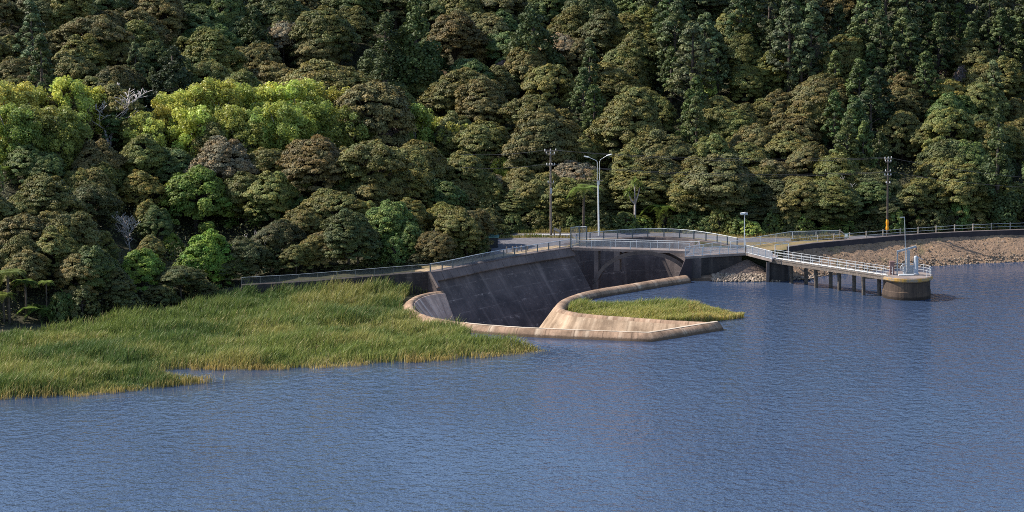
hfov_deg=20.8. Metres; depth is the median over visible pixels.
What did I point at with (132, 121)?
poplar tree
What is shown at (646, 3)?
slender conifer
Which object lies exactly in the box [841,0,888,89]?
slender conifer
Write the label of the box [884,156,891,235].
utility pole
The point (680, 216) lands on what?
shrub
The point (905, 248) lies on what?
mast light
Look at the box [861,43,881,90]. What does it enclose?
slender conifer
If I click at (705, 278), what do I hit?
concrete apron
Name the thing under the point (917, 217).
shrub
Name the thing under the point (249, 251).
tree
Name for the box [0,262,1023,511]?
lake water
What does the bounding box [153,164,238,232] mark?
round tree
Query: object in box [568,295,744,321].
island reeds
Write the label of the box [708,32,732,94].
slender conifer
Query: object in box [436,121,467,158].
poplar tree
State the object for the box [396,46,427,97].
conifer tree
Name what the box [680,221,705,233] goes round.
shrub
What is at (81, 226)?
tree
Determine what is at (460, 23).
tree
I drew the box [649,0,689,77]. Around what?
slender conifer
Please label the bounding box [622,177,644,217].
cabbage tree
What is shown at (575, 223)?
shrub
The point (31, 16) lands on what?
slender conifer
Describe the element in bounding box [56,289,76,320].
shrub
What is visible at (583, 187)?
tree fern
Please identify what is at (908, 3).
slender conifer
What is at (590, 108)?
slender conifer
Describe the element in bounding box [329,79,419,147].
tree
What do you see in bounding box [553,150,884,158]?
power line
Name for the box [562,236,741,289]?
bridge
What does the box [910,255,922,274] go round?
valve cylinder
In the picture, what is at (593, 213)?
shrub
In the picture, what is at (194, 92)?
poplar tree
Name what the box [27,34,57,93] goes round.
slender conifer
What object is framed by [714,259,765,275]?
earth mound
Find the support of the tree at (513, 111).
on the hillside
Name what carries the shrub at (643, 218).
on the hillside
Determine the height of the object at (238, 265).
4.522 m
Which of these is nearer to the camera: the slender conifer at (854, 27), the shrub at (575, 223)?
the shrub at (575, 223)
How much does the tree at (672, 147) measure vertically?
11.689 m
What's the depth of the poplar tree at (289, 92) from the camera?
436.51 m
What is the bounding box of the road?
[499,233,917,242]
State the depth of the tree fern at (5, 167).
400.96 m
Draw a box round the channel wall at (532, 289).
[425,247,590,327]
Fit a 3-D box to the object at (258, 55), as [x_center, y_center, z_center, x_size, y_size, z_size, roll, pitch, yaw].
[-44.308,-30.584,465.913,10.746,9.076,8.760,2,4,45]
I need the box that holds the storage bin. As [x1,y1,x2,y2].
[488,234,498,247]
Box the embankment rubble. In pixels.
[770,236,1023,281]
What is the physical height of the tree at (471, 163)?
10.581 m
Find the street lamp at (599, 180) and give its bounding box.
[584,154,611,235]
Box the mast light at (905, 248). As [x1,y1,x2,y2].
[900,217,905,273]
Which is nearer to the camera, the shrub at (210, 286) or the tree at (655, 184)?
the shrub at (210, 286)
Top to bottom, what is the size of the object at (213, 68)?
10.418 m
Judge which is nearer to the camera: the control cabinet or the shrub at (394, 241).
the control cabinet
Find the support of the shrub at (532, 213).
on the hillside
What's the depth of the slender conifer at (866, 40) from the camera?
471.24 m
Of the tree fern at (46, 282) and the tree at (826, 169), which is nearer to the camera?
the tree fern at (46, 282)
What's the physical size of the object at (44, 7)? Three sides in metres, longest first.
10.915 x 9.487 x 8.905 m
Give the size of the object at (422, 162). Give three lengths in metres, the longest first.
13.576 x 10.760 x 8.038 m
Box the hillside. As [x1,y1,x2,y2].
[0,0,1023,347]
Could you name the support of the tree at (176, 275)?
on the hillside
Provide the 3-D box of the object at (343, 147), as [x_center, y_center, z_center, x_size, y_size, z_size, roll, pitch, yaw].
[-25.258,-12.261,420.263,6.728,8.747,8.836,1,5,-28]
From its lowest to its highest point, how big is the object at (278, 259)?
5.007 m
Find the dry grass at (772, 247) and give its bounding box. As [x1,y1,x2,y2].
[414,227,1023,267]
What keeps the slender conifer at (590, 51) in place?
on the hillside
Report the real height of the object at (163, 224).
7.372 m
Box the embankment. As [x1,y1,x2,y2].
[784,235,1023,279]
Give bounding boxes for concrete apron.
[692,275,713,280]
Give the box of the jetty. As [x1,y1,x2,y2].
[768,250,892,295]
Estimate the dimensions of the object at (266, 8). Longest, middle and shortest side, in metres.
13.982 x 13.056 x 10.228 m
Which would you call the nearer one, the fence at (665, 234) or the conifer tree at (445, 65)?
the fence at (665, 234)
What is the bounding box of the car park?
[477,238,575,257]
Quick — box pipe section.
[898,274,913,275]
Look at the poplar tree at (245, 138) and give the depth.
419.70 m
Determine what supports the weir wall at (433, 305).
on the channel floor
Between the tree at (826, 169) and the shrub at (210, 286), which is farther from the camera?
the tree at (826, 169)
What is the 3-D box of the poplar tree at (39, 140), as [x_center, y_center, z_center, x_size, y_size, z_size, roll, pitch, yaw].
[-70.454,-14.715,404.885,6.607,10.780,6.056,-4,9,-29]
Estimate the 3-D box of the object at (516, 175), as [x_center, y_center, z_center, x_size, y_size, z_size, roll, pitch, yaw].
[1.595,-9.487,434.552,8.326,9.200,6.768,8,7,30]
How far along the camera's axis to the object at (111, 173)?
405.57 m
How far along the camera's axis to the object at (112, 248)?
380.14 m
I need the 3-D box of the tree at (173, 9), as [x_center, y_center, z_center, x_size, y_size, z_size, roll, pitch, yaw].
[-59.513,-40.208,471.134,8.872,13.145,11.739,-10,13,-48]
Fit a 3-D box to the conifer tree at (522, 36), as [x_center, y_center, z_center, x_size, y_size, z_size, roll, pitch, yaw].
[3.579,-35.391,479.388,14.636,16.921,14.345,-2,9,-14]
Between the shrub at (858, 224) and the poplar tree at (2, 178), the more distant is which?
the shrub at (858, 224)
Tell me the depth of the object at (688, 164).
437.55 m
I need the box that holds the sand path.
[415,245,563,271]
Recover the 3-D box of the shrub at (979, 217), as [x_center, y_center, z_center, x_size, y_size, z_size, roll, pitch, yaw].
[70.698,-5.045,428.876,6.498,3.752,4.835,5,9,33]
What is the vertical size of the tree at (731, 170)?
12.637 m
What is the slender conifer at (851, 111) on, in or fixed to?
on the hillside
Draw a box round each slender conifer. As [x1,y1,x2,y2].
[12,0,53,70]
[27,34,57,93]
[125,41,146,77]
[566,67,597,124]
[574,37,600,125]
[575,84,605,136]
[635,0,688,15]
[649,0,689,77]
[653,26,673,98]
[655,0,691,101]
[656,46,683,103]
[664,20,715,101]
[675,88,703,145]
[680,75,707,122]
[680,96,709,146]
[682,0,710,26]
[683,12,726,83]
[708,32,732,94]
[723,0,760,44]
[723,0,767,18]
[744,0,787,35]
[759,19,778,52]
[765,0,813,91]
[773,0,809,51]
[783,0,828,37]
[784,19,815,84]
[791,0,834,80]
[819,89,845,148]
[822,3,849,51]
[827,50,845,125]
[829,116,868,168]
[834,107,865,156]
[840,21,864,88]
[841,0,869,13]
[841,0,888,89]
[841,95,874,156]
[844,57,876,111]
[850,28,879,77]
[850,120,878,167]
[857,5,872,33]
[858,75,893,155]
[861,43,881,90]
[864,9,893,97]
[864,66,897,126]
[868,0,908,76]
[882,0,923,70]
[882,7,920,74]
[883,41,904,86]
[889,0,927,56]
[893,23,931,84]
[910,0,954,42]
[910,50,941,121]
[920,3,937,77]
[920,12,956,79]
[942,3,970,50]
[955,21,980,62]
[960,0,977,7]
[971,0,1008,48]
[973,0,1016,55]
[979,60,1007,115]
[983,8,1013,58]
[1002,0,1023,58]
[1002,13,1023,67]
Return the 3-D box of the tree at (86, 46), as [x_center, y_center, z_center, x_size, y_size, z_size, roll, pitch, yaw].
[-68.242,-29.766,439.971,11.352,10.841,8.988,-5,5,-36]
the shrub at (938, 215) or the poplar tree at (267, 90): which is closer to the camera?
the shrub at (938, 215)
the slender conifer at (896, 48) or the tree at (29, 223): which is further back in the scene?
the slender conifer at (896, 48)
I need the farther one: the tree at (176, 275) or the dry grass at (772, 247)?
the dry grass at (772, 247)
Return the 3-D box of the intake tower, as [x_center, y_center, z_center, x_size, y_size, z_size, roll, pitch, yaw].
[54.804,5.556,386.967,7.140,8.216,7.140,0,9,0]
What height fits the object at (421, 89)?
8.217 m
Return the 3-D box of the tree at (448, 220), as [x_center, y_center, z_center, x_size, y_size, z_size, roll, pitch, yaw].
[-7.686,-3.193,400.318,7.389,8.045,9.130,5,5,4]
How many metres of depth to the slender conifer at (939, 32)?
474.77 m
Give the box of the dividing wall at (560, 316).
[539,275,705,331]
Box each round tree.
[116,247,165,292]
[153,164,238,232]
[162,232,185,259]
[172,228,242,287]
[365,199,421,247]
[394,220,428,256]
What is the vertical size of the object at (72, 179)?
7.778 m
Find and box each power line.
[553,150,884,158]
[553,164,871,174]
[556,164,885,175]
[559,150,882,160]
[893,158,1023,177]
[893,172,1012,186]
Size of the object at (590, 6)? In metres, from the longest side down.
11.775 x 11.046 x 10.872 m
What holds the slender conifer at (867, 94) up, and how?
on the hillside
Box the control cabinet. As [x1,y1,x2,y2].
[889,261,894,274]
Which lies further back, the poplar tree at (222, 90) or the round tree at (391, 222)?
the poplar tree at (222, 90)
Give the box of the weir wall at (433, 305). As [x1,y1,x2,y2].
[402,291,723,341]
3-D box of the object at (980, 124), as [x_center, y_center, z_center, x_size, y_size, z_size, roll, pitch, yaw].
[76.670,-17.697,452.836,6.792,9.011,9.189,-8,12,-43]
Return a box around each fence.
[241,264,429,283]
[430,239,571,271]
[576,228,737,246]
[730,230,844,249]
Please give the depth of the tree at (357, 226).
390.14 m
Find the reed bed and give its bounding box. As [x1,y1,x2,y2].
[0,274,549,399]
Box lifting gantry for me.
[896,246,916,274]
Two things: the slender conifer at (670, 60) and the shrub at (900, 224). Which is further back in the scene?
the slender conifer at (670, 60)
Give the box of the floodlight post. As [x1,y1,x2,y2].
[740,212,747,250]
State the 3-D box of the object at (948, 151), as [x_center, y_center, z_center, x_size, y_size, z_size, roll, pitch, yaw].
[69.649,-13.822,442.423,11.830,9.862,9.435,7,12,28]
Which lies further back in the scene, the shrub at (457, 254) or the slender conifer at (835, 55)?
the slender conifer at (835, 55)
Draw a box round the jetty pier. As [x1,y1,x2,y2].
[766,259,791,281]
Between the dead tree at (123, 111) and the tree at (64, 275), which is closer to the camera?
the tree at (64, 275)
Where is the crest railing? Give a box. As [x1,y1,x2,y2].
[780,222,1013,242]
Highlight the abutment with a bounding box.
[678,241,776,280]
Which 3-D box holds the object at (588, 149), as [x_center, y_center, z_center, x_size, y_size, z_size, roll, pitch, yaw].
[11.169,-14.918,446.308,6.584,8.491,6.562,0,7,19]
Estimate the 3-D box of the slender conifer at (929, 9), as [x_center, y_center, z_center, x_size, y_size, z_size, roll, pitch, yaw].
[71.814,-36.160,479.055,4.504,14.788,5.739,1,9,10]
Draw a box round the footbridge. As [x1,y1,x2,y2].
[571,238,699,289]
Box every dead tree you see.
[87,82,151,146]
[113,211,140,250]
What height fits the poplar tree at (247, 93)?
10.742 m
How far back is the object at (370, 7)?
492.58 m
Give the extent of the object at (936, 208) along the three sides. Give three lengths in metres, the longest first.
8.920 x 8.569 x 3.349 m
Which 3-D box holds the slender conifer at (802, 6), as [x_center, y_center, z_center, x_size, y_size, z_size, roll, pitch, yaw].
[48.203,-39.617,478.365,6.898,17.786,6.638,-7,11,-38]
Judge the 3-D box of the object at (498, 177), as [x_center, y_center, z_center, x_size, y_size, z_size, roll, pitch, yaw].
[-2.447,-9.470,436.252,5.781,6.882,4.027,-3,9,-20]
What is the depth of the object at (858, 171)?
430.11 m
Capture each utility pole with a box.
[544,149,554,234]
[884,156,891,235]
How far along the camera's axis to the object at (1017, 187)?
431.94 m
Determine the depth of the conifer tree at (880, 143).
442.25 m
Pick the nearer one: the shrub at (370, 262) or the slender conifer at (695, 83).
the shrub at (370, 262)
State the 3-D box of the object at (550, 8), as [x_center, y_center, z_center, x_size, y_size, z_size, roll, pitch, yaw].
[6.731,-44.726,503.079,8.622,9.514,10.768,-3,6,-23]
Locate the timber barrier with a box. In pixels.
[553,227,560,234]
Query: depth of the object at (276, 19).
479.15 m
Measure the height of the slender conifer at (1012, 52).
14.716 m
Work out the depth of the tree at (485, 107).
455.14 m
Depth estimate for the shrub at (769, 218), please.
423.71 m
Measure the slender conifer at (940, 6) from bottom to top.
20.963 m
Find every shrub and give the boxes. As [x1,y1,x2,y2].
[47,291,71,323]
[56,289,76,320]
[66,285,102,322]
[99,290,145,312]
[140,284,180,307]
[158,295,186,303]
[175,279,222,299]
[202,282,220,290]
[209,276,234,287]
[331,263,356,272]
[353,259,383,269]
[363,229,391,257]
[377,233,409,267]
[383,257,405,268]
[403,230,436,260]
[405,252,431,267]
[429,252,449,263]
[449,247,464,260]
[460,244,482,255]
[497,224,514,234]
[501,214,522,230]
[521,208,552,231]
[529,210,546,228]
[545,211,569,228]
[560,216,588,229]
[563,214,581,227]
[577,214,596,227]
[580,207,605,228]
[595,210,615,230]
[603,215,624,228]
[612,211,641,231]
[624,215,654,229]
[653,208,678,230]
[666,212,692,231]
[680,207,700,232]
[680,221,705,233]
[694,214,721,233]
[704,208,732,232]
[722,215,750,234]
[731,219,765,235]
[761,209,781,232]
[766,214,787,231]
[780,214,799,233]
[785,217,818,234]
[793,212,815,235]
[816,224,842,233]
[818,222,843,233]
[834,219,858,233]
[848,218,881,234]
[869,213,896,229]
[879,209,905,233]
[907,218,933,232]
[912,214,927,230]
[923,209,950,232]
[931,208,959,230]
[947,202,972,230]
[950,211,989,230]
[974,220,993,229]
[988,216,1009,229]
[997,217,1020,228]
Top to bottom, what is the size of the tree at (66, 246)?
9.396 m
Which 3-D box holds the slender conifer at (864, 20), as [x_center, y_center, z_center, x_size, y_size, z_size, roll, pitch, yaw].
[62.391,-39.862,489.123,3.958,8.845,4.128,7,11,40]
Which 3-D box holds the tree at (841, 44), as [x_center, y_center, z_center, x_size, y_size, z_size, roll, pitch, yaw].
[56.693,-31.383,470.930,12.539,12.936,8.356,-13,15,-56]
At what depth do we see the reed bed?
346.76 m
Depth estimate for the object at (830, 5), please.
490.35 m
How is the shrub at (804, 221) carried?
on the hillside
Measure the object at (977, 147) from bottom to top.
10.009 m
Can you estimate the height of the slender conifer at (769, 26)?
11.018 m
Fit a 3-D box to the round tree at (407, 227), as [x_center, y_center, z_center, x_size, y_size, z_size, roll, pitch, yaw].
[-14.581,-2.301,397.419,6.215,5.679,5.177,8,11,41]
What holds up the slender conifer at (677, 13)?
on the hillside
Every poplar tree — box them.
[0,80,40,138]
[0,102,40,180]
[0,165,4,191]
[3,120,48,175]
[19,85,58,127]
[19,103,65,155]
[42,122,80,176]
[46,104,92,156]
[47,75,94,124]
[83,84,108,140]
[122,110,154,146]
[129,118,166,174]
[151,91,195,139]
[151,102,177,146]
[165,105,211,158]
[178,83,218,129]
[194,120,231,142]
[198,76,243,114]
[209,104,249,146]
[217,82,265,107]
[228,119,267,167]
[243,84,282,134]
[244,106,275,148]
[260,99,309,149]
[264,80,307,131]
[282,113,317,145]
[290,100,339,142]
[294,77,331,132]
[323,85,356,111]
[323,105,368,147]
[353,117,377,140]
[394,103,436,148]
[423,120,438,138]
[428,116,444,131]
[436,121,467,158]
[490,157,509,177]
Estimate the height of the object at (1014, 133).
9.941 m
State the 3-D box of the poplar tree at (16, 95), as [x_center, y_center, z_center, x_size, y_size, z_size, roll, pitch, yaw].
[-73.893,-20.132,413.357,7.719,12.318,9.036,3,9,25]
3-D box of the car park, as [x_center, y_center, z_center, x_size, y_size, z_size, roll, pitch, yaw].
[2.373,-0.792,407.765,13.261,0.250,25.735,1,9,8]
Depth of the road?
421.31 m
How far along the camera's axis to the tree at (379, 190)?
406.94 m
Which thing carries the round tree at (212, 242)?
on the hillside
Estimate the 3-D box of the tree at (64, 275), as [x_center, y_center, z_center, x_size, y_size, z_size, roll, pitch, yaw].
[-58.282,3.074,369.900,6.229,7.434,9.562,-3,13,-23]
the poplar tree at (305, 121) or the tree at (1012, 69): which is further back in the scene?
the tree at (1012, 69)
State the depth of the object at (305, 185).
410.47 m
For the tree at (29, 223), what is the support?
on the hillside
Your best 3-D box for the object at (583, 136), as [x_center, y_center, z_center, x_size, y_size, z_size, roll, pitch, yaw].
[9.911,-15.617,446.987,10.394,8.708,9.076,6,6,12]
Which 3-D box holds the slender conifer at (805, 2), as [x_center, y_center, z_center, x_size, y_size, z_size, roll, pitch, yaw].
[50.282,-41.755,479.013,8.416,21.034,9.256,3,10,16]
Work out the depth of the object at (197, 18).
474.27 m
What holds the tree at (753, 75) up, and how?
on the hillside
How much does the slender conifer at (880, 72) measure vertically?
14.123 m
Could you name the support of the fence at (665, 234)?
on the bridge at (638, 268)
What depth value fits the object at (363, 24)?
486.19 m
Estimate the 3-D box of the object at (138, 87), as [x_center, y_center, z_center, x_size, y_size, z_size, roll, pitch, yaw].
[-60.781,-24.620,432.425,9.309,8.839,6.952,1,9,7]
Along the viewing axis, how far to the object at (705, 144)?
440.69 m
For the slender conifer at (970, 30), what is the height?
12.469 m
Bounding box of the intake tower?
[882,263,932,300]
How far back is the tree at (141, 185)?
405.72 m
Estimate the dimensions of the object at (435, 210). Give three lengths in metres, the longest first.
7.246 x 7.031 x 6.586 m
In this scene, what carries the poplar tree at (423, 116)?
on the hillside
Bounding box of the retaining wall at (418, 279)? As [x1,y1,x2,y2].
[241,271,428,294]
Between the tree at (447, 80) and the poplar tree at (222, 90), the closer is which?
the poplar tree at (222, 90)
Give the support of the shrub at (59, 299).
on the hillside
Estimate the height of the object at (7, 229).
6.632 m
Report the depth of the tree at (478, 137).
440.86 m
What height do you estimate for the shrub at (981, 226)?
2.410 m
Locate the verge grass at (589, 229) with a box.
[499,225,843,240]
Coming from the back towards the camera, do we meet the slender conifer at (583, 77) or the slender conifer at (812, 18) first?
the slender conifer at (812, 18)
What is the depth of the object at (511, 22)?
490.19 m
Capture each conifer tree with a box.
[142,67,156,108]
[144,45,196,113]
[177,57,198,90]
[236,5,283,63]
[357,11,411,84]
[369,49,404,106]
[388,0,443,97]
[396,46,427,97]
[438,57,448,70]
[499,1,574,94]
[610,137,622,162]
[700,60,717,101]
[747,57,770,97]
[783,61,814,92]
[869,131,901,180]
[969,127,1023,225]
[984,105,1019,176]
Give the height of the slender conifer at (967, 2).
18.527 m
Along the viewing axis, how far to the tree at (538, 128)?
437.17 m
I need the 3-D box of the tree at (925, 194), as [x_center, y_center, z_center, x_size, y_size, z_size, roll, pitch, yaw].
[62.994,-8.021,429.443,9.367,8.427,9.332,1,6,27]
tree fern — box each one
[0,268,27,322]
[0,292,16,322]
[1,166,12,187]
[11,279,39,318]
[17,304,57,322]
[38,280,54,318]
[236,215,253,232]
[246,220,265,234]
[565,184,601,228]
[641,203,683,227]
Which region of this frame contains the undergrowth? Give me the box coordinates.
[0,0,1023,325]
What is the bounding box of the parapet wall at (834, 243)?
[787,229,1023,252]
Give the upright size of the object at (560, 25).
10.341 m
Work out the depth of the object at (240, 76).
443.88 m
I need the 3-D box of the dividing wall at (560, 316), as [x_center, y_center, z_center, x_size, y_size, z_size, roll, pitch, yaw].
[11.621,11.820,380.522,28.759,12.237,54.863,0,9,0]
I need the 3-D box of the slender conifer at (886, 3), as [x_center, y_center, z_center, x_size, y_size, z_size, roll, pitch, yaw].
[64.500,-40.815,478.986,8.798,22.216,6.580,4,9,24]
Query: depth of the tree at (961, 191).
428.50 m
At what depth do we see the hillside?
407.11 m
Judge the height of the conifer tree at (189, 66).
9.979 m
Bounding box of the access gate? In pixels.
[570,226,586,246]
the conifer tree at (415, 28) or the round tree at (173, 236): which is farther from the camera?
the conifer tree at (415, 28)
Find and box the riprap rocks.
[711,272,813,281]
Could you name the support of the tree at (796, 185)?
on the hillside
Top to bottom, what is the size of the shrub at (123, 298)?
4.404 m

